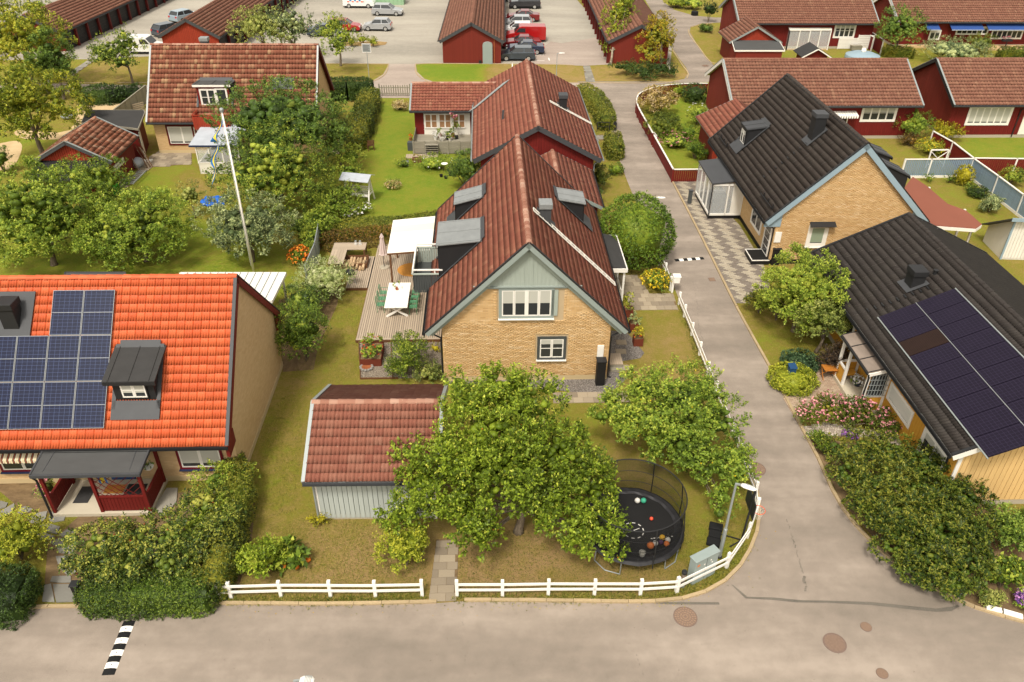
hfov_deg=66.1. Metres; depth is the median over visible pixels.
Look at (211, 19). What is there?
garage row
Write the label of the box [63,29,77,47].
garage door
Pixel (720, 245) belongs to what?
joint sand
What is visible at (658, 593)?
grass
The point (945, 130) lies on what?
garden bush
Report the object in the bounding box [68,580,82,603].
mailbox
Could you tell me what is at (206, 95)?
window
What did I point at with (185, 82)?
brick house
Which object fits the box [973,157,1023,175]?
red fence
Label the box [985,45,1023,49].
terrace deck
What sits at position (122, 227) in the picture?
orchard tree
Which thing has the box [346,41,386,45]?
kerbed island
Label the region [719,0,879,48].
row house
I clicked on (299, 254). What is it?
flowering shrub
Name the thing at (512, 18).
parked car
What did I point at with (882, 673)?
manhole cover
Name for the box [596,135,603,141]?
lane path
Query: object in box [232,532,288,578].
shrub
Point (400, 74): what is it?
back road
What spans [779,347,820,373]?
juniper
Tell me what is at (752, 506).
basketball hoop
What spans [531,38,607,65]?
yard patch
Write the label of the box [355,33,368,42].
box bush
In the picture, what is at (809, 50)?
playhouse
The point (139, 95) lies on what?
board fence
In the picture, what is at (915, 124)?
garden bush
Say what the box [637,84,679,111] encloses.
rhododendron
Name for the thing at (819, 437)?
lawn shrub
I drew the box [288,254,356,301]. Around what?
variegated bush
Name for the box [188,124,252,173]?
conservatory
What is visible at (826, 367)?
folding table
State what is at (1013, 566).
hosta
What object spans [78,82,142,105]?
hedge
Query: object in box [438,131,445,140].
potted plant
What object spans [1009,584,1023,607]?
flowers
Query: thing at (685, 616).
manhole cover
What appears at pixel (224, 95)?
window
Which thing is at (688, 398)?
apple tree
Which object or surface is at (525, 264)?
brick house
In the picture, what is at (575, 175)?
annex
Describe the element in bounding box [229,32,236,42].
garage door
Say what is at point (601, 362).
heat pump tower
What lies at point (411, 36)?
parking yard
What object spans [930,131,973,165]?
red fence
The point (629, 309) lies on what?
corten planter
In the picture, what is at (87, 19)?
garage row
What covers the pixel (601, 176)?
dark bush
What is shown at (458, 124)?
potted plant
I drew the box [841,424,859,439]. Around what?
lavender
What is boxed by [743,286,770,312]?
bush
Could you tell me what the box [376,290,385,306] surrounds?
garden chair
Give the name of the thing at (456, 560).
joint sand
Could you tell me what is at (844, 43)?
slat screen
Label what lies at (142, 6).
garage door
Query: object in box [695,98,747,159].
shed
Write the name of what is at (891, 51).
hedge
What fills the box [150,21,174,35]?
parked car
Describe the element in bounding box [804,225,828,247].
window
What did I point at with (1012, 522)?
bush
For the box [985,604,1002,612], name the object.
granite kerb
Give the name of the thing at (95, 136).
shed
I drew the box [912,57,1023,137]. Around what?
row house
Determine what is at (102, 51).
young park tree
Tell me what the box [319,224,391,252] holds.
hedge
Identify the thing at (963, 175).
shrub
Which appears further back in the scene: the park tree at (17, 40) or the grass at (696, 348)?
the park tree at (17, 40)
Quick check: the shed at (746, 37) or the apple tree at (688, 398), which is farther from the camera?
the shed at (746, 37)
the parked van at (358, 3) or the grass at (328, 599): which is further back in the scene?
the parked van at (358, 3)
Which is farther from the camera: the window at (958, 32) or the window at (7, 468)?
the window at (958, 32)
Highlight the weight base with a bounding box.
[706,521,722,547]
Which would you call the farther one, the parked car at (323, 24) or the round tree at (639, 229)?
the parked car at (323, 24)
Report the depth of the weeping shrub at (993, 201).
56.55 m
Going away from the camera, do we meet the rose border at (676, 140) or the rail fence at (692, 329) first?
the rail fence at (692, 329)
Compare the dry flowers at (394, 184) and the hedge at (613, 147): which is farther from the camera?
the hedge at (613, 147)
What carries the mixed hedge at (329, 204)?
on the ground at (422, 188)
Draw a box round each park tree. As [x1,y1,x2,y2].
[0,0,77,81]
[0,61,96,153]
[22,25,82,99]
[86,22,147,82]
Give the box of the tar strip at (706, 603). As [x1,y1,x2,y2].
[656,602,719,604]
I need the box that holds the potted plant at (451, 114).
[449,112,455,136]
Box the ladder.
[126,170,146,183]
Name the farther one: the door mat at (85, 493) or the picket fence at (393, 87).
the picket fence at (393, 87)
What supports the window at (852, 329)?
in the wooden house at (934, 314)
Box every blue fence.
[902,158,973,177]
[970,158,1023,217]
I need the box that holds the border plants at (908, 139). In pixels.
[898,132,924,147]
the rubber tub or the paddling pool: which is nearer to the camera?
the paddling pool
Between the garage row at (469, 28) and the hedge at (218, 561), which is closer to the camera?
the hedge at (218, 561)
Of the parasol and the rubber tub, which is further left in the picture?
the parasol
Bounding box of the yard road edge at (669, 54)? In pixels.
[667,46,671,69]
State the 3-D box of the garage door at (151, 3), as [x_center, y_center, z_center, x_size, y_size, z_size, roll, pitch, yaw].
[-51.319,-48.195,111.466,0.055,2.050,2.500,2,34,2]
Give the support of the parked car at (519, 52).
on the parking yard at (411, 36)
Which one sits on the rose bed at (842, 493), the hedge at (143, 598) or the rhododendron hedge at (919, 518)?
the rhododendron hedge at (919, 518)
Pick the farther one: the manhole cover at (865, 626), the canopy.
the canopy
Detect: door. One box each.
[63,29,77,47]
[76,24,88,43]
[88,19,99,37]
[99,14,109,32]
[109,10,119,27]
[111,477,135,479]
[119,5,128,21]
[129,1,137,17]
[138,0,146,13]
[138,130,145,155]
[147,0,154,8]
[219,35,227,42]
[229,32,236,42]
[237,26,244,41]
[276,0,281,13]
[760,227,772,256]
[1017,117,1023,133]
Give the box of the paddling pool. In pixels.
[844,48,879,57]
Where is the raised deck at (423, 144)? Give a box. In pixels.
[406,127,470,157]
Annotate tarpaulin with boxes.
[200,195,224,205]
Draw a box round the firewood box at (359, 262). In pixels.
[335,255,368,270]
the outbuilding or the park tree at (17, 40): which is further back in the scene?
the park tree at (17, 40)
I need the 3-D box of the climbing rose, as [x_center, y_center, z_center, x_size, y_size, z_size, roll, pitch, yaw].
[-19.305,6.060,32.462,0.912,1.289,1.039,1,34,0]
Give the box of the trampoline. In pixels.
[581,459,687,574]
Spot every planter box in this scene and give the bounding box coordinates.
[407,141,412,150]
[412,153,421,162]
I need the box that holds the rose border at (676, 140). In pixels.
[657,129,694,146]
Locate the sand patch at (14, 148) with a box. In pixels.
[0,141,21,169]
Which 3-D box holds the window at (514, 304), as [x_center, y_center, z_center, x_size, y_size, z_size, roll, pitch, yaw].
[0.768,-1.761,37.327,2.840,1.750,0.160,-1,34,-2]
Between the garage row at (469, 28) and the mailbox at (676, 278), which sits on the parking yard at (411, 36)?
the garage row at (469, 28)
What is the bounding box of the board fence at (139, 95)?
[113,85,146,109]
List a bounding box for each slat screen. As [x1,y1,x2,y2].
[837,38,857,48]
[857,35,875,48]
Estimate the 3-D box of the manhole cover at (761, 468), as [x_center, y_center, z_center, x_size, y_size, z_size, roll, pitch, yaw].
[10.727,5.624,34.667,0.900,0.017,0.900,19,38,25]
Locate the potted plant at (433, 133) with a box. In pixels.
[431,130,438,139]
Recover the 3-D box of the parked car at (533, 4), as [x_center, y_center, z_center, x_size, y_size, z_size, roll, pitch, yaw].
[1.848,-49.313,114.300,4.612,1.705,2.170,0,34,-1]
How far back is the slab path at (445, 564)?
29.79 m
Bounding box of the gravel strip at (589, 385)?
[449,330,643,391]
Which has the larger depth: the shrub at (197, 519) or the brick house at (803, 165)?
the brick house at (803, 165)
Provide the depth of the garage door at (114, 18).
102.42 m
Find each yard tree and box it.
[225,3,293,42]
[260,0,319,43]
[312,10,358,65]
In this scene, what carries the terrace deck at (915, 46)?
on the ground at (422, 188)
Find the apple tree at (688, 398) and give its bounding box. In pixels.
[584,352,761,521]
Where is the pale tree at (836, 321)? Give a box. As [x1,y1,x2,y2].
[792,293,852,353]
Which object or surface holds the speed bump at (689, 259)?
on the road at (734, 636)
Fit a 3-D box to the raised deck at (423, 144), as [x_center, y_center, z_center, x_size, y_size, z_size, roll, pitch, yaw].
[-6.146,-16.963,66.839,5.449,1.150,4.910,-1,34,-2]
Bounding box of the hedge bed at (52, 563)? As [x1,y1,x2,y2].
[45,489,254,597]
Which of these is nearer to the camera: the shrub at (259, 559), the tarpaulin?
the shrub at (259, 559)
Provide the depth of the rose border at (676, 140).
67.14 m
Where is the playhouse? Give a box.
[793,42,831,57]
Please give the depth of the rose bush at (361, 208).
55.73 m
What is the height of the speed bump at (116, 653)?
0.054 m
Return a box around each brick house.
[0,273,282,483]
[145,36,333,152]
[411,134,630,380]
[707,73,929,264]
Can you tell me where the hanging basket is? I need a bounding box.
[144,460,153,470]
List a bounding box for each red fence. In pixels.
[635,83,707,144]
[652,135,704,181]
[868,35,873,50]
[872,32,883,54]
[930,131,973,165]
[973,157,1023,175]
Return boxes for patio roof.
[905,177,981,242]
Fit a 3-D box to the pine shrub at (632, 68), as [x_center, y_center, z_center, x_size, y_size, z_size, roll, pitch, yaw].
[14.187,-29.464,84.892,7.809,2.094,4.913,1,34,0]
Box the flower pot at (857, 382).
[850,373,865,386]
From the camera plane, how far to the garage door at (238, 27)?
95.66 m
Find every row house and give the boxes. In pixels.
[705,58,924,138]
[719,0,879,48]
[873,0,1023,45]
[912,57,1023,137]
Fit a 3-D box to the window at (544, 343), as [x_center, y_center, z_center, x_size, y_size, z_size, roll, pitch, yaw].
[1.955,0.395,38.833,1.490,1.410,0.160,-1,34,-2]
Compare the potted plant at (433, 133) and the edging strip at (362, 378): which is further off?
the potted plant at (433, 133)
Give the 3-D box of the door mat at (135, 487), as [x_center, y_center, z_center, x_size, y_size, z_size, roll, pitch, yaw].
[-15.821,6.280,33.014,0.800,0.020,0.800,-1,34,-2]
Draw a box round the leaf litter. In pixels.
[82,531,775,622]
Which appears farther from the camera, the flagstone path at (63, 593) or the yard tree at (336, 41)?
the yard tree at (336, 41)
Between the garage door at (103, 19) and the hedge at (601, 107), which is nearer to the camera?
the hedge at (601, 107)
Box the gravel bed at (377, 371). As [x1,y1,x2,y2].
[359,339,441,377]
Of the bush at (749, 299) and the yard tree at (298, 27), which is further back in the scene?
the yard tree at (298, 27)
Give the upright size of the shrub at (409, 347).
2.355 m
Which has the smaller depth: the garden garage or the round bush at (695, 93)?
the garden garage
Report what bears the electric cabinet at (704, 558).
on the ground at (422, 188)
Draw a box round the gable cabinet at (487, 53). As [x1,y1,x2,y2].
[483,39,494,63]
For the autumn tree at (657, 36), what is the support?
on the ground at (422, 188)
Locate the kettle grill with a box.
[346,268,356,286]
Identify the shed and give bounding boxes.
[27,116,138,198]
[81,110,148,158]
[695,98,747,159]
[718,16,784,57]
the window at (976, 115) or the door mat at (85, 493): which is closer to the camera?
the door mat at (85, 493)
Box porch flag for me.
[98,478,107,483]
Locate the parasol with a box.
[379,233,388,269]
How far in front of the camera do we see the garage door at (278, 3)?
109.32 m
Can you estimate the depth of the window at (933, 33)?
96.97 m
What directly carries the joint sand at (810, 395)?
on the paved yard at (823, 386)
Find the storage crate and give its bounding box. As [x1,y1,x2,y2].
[850,44,862,49]
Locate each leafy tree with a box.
[372,358,632,562]
[752,241,854,333]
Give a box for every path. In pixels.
[0,488,177,602]
[62,60,92,77]
[121,151,191,190]
[429,540,457,601]
[553,391,629,402]
[583,66,594,81]
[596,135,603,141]
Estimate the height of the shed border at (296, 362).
0.001 m
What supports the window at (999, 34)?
in the row house at (1000, 19)
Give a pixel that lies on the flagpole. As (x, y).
(214, 138)
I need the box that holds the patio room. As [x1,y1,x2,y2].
[785,27,831,49]
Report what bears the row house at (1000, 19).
on the ground at (422, 188)
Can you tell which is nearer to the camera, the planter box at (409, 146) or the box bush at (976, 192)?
the box bush at (976, 192)
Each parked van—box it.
[120,34,162,53]
[342,0,375,7]
[506,23,545,40]
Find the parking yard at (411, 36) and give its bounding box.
[0,0,607,65]
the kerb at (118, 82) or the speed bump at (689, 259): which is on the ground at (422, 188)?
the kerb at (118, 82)
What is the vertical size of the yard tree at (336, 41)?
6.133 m
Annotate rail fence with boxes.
[214,579,423,598]
[455,498,760,596]
[658,260,672,290]
[678,292,760,512]
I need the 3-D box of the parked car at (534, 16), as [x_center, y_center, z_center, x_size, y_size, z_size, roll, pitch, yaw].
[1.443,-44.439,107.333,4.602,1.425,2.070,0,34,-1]
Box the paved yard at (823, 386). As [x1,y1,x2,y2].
[784,367,844,420]
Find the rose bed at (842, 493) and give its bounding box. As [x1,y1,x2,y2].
[810,436,1023,618]
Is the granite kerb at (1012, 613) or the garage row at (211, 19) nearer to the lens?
the granite kerb at (1012, 613)
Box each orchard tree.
[0,154,112,268]
[45,152,136,209]
[71,185,195,271]
[188,183,302,262]
[200,73,355,160]
[202,112,338,218]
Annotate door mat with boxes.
[73,486,96,502]
[103,484,125,493]
[124,484,147,494]
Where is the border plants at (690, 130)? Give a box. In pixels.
[675,121,699,139]
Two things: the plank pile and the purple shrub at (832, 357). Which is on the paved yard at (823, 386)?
the purple shrub at (832, 357)
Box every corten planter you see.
[359,333,384,365]
[623,292,634,317]
[628,310,642,331]
[632,325,644,346]
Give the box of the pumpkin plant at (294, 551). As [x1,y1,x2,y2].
[271,534,310,577]
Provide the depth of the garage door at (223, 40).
90.48 m
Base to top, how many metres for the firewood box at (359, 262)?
0.599 m
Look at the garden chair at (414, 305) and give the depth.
44.45 m
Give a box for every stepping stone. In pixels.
[615,349,626,353]
[616,340,626,344]
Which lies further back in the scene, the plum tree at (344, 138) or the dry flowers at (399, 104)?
the dry flowers at (399, 104)
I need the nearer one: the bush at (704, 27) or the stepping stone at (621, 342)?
the stepping stone at (621, 342)
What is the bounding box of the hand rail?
[597,122,609,129]
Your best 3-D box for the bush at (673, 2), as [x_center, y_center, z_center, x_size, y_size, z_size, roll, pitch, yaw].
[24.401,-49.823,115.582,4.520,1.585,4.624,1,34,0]
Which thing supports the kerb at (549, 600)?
on the ground at (422, 188)
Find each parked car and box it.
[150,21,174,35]
[168,8,193,21]
[306,22,343,35]
[331,17,361,31]
[362,17,392,30]
[371,2,403,15]
[501,45,534,60]
[503,34,540,46]
[506,9,539,21]
[506,14,532,24]
[506,20,530,31]
[506,39,544,54]
[509,0,540,8]
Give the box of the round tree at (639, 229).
[598,190,677,270]
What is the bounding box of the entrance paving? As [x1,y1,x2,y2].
[618,275,677,314]
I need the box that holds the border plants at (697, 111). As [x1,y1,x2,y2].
[684,100,709,124]
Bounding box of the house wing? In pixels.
[409,81,494,133]
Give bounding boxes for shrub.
[0,502,53,569]
[174,454,260,543]
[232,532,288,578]
[286,243,310,264]
[369,519,429,574]
[382,329,430,379]
[607,57,678,80]
[643,110,683,136]
[671,81,686,93]
[793,389,901,438]
[804,429,838,453]
[815,340,852,368]
[914,136,950,155]
[921,173,935,181]
[943,173,955,182]
[964,180,976,191]
[976,588,1009,608]
[978,192,1006,211]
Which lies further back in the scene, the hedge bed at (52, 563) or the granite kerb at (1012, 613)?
the hedge bed at (52, 563)
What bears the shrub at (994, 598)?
on the rose bed at (842, 493)
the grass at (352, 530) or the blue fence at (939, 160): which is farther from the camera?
the blue fence at (939, 160)
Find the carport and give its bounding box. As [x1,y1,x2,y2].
[179,272,288,309]
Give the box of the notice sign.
[362,43,370,73]
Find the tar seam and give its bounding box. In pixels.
[732,585,958,611]
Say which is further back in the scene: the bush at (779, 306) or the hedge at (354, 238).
the hedge at (354, 238)
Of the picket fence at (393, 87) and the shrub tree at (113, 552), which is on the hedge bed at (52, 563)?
the shrub tree at (113, 552)
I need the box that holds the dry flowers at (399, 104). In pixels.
[391,99,408,110]
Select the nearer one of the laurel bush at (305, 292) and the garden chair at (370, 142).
the laurel bush at (305, 292)
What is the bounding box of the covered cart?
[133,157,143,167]
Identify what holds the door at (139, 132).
in the shed at (131, 121)
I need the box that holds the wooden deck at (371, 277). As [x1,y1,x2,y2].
[345,244,441,342]
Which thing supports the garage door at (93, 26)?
in the garage row at (87, 19)
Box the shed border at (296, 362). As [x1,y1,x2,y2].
[279,286,338,371]
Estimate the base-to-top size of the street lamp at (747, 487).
4.026 m
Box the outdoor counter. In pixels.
[327,242,366,270]
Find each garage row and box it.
[0,0,167,50]
[156,0,296,42]
[437,0,505,62]
[582,0,673,63]
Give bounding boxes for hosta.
[978,551,1023,589]
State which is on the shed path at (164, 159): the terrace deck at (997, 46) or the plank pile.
the plank pile
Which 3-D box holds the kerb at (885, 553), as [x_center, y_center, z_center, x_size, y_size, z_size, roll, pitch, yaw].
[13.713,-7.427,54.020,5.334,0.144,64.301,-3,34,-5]
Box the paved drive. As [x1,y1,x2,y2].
[674,180,769,302]
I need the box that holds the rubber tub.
[691,11,697,15]
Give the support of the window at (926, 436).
in the wooden house at (934, 314)
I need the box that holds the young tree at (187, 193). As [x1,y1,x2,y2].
[174,179,207,217]
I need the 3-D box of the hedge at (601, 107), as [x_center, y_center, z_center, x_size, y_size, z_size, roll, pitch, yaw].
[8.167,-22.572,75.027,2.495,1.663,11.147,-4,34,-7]
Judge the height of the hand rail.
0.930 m
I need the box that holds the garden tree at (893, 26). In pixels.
[873,1,930,47]
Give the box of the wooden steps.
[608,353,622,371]
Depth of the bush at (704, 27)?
102.55 m
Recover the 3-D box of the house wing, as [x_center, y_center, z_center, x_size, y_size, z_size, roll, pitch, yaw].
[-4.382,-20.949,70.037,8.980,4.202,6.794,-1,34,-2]
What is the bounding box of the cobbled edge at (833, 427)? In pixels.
[803,422,898,444]
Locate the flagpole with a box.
[210,108,254,271]
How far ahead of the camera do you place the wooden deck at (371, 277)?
45.34 m
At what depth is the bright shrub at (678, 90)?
79.11 m
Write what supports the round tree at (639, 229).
on the ground at (422, 188)
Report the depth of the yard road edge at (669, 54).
93.11 m
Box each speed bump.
[102,620,134,674]
[674,257,703,261]
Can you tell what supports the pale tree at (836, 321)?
on the ground at (422, 188)
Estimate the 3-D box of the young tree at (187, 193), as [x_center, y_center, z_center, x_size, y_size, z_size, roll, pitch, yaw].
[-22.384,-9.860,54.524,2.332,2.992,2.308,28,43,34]
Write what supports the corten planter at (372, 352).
on the gravel bed at (377, 371)
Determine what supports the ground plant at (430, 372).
on the gravel bed at (377, 371)
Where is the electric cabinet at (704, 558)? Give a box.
[686,544,720,584]
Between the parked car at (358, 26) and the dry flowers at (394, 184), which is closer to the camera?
the dry flowers at (394, 184)
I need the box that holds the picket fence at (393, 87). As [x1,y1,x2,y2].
[378,84,409,95]
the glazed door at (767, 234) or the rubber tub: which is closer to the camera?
the glazed door at (767, 234)
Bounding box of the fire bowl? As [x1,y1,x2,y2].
[359,364,373,371]
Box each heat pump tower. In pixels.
[595,357,606,385]
[770,248,782,264]
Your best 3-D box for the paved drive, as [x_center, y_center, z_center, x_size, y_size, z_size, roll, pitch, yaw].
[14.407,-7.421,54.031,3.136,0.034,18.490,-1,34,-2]
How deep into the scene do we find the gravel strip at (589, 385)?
39.99 m
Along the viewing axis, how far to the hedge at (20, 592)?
27.77 m
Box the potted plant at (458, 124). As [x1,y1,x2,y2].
[451,114,460,138]
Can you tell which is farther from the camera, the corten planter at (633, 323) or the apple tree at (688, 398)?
the corten planter at (633, 323)
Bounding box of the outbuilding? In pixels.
[982,218,1023,259]
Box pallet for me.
[132,102,145,111]
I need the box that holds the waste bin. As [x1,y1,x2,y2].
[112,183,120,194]
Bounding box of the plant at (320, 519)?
[306,512,330,527]
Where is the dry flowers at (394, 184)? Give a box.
[383,177,400,188]
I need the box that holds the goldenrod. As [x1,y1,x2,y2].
[640,268,672,291]
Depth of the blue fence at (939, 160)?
62.05 m
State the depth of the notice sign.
82.41 m
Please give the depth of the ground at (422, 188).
43.85 m
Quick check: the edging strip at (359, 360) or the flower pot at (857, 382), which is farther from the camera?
the edging strip at (359, 360)
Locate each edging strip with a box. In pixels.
[358,341,360,377]
[360,377,397,379]
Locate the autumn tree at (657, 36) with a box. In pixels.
[634,9,677,71]
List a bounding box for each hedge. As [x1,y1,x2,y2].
[0,560,44,631]
[72,564,219,622]
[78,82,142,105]
[188,451,259,601]
[299,141,367,249]
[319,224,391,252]
[321,209,435,240]
[330,75,373,101]
[345,86,382,149]
[575,82,616,130]
[602,130,625,160]
[818,425,1007,605]
[881,44,916,58]
[995,45,1023,56]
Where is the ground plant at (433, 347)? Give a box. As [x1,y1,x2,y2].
[428,340,440,351]
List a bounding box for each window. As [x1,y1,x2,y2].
[0,453,39,473]
[114,157,124,169]
[165,125,196,144]
[175,450,223,471]
[199,89,216,104]
[214,88,227,104]
[424,114,437,127]
[438,113,451,127]
[452,113,465,127]
[498,288,558,320]
[536,336,566,361]
[750,208,761,235]
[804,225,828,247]
[832,25,856,37]
[835,318,854,349]
[859,108,897,121]
[886,381,914,428]
[916,426,946,469]
[928,30,941,39]
[955,27,988,34]
[964,107,1013,124]
[990,31,1023,38]
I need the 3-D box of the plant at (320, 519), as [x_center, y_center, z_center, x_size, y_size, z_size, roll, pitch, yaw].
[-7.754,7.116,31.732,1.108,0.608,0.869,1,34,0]
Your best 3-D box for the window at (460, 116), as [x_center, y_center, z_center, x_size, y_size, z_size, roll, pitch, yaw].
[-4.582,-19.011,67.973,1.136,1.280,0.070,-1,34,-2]
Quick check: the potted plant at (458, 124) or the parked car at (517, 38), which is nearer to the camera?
the potted plant at (458, 124)
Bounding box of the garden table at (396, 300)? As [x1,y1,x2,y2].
[384,283,410,316]
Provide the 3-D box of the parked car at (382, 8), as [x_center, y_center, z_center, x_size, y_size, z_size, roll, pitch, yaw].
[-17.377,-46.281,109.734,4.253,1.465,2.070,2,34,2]
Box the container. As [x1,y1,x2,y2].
[375,0,404,4]
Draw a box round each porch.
[29,450,167,518]
[695,158,743,218]
[833,331,890,413]
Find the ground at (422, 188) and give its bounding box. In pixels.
[0,0,1023,604]
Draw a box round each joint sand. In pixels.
[436,539,458,600]
[675,182,769,297]
[783,372,840,422]
[805,423,898,444]
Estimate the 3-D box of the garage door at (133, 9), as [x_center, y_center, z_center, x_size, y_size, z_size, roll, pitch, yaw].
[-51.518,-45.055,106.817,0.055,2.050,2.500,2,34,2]
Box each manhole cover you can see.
[673,607,696,626]
[751,462,765,475]
[823,633,846,652]
[860,622,871,631]
[876,668,888,678]
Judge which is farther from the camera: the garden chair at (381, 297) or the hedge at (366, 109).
the hedge at (366, 109)
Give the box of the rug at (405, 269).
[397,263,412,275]
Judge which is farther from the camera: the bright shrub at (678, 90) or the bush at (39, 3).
the bush at (39, 3)
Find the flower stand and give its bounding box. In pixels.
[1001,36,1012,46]
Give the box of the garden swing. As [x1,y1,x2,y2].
[339,172,374,202]
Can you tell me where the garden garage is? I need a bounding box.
[301,384,447,518]
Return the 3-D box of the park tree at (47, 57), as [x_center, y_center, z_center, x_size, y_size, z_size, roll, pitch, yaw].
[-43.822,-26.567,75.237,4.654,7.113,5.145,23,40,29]
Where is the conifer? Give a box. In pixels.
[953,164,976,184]
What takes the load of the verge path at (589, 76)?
on the ground at (422, 188)
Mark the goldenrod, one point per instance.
(658, 279)
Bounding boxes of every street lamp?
[293,675,314,681]
[718,483,756,558]
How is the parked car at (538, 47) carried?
on the parking yard at (411, 36)
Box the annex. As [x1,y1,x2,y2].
[540,149,604,211]
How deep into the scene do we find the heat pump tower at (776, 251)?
49.91 m
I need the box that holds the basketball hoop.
[721,490,765,546]
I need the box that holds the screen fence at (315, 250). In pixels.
[304,224,321,277]
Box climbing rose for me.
[32,478,54,498]
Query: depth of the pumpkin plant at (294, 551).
29.79 m
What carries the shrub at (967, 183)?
on the ground at (422, 188)
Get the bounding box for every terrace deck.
[898,45,930,47]
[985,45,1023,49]
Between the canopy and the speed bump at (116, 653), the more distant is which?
the canopy
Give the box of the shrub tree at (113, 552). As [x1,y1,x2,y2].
[45,475,247,595]
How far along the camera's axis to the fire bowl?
40.56 m
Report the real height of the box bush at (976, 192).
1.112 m
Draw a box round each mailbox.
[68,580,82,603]
[671,273,681,292]
[687,189,692,203]
[787,363,797,373]
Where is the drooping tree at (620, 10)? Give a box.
[597,0,641,63]
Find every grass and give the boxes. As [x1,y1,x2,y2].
[216,592,426,610]
[231,518,428,598]
[258,289,365,519]
[450,543,754,606]
[458,514,746,597]
[676,305,762,510]
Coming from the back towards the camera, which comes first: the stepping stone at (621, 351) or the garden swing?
the garden swing
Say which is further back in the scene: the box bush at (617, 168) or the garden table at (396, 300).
the box bush at (617, 168)
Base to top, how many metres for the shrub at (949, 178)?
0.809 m
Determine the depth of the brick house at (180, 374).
32.20 m
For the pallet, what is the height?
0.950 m
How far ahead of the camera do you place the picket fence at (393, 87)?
78.69 m
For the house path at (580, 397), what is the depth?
38.74 m
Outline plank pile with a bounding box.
[132,140,152,170]
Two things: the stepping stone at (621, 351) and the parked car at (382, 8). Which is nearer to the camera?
the stepping stone at (621, 351)
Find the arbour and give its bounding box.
[925,149,949,167]
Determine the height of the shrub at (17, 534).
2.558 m
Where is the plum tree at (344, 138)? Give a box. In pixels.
[321,108,355,165]
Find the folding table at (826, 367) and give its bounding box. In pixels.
[820,364,838,380]
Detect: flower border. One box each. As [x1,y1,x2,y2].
[392,155,412,167]
[412,151,451,172]
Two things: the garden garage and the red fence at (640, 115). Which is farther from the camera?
the red fence at (640, 115)
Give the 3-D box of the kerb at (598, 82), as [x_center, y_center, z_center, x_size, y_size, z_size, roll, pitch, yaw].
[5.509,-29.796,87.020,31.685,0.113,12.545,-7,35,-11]
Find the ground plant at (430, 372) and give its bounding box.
[412,355,446,383]
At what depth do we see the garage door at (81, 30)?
95.43 m
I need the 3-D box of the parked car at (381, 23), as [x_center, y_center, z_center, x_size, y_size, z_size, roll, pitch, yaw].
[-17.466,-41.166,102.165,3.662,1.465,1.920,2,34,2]
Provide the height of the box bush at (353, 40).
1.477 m
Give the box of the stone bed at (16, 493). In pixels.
[0,483,52,512]
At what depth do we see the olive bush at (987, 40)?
93.83 m
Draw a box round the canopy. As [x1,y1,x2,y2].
[387,216,434,282]
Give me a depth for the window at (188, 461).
33.07 m
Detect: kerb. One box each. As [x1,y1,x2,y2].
[29,303,760,609]
[80,82,146,82]
[326,63,379,63]
[415,50,688,82]
[417,63,573,65]
[637,92,1023,623]
[688,23,715,63]
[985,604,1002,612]
[1003,609,1022,618]
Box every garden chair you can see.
[367,140,374,150]
[375,296,385,312]
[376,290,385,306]
[378,284,387,296]
[409,298,417,313]
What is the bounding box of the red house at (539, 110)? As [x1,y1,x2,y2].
[470,59,603,170]
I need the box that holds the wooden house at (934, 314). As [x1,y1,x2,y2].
[806,212,1023,503]
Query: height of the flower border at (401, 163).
0.808 m
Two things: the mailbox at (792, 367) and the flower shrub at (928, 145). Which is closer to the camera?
the mailbox at (792, 367)
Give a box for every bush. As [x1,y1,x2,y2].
[0,145,13,172]
[19,0,51,9]
[274,297,332,360]
[279,280,331,316]
[282,209,329,238]
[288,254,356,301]
[304,182,344,203]
[344,208,360,217]
[348,36,357,46]
[351,199,374,213]
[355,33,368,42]
[367,36,377,46]
[445,148,480,183]
[593,162,612,188]
[608,161,624,175]
[663,0,686,6]
[679,0,708,8]
[681,82,706,103]
[685,139,708,159]
[698,24,713,31]
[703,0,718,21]
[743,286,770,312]
[765,293,792,320]
[765,361,821,396]
[893,108,937,136]
[917,34,994,58]
[927,119,966,140]
[967,31,997,52]
[967,184,990,198]
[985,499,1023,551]
[998,163,1023,182]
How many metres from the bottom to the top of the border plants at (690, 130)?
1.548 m
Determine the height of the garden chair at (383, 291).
0.932 m
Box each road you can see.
[0,0,1023,681]
[0,64,578,97]
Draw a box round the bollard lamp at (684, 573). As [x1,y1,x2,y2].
[680,569,686,587]

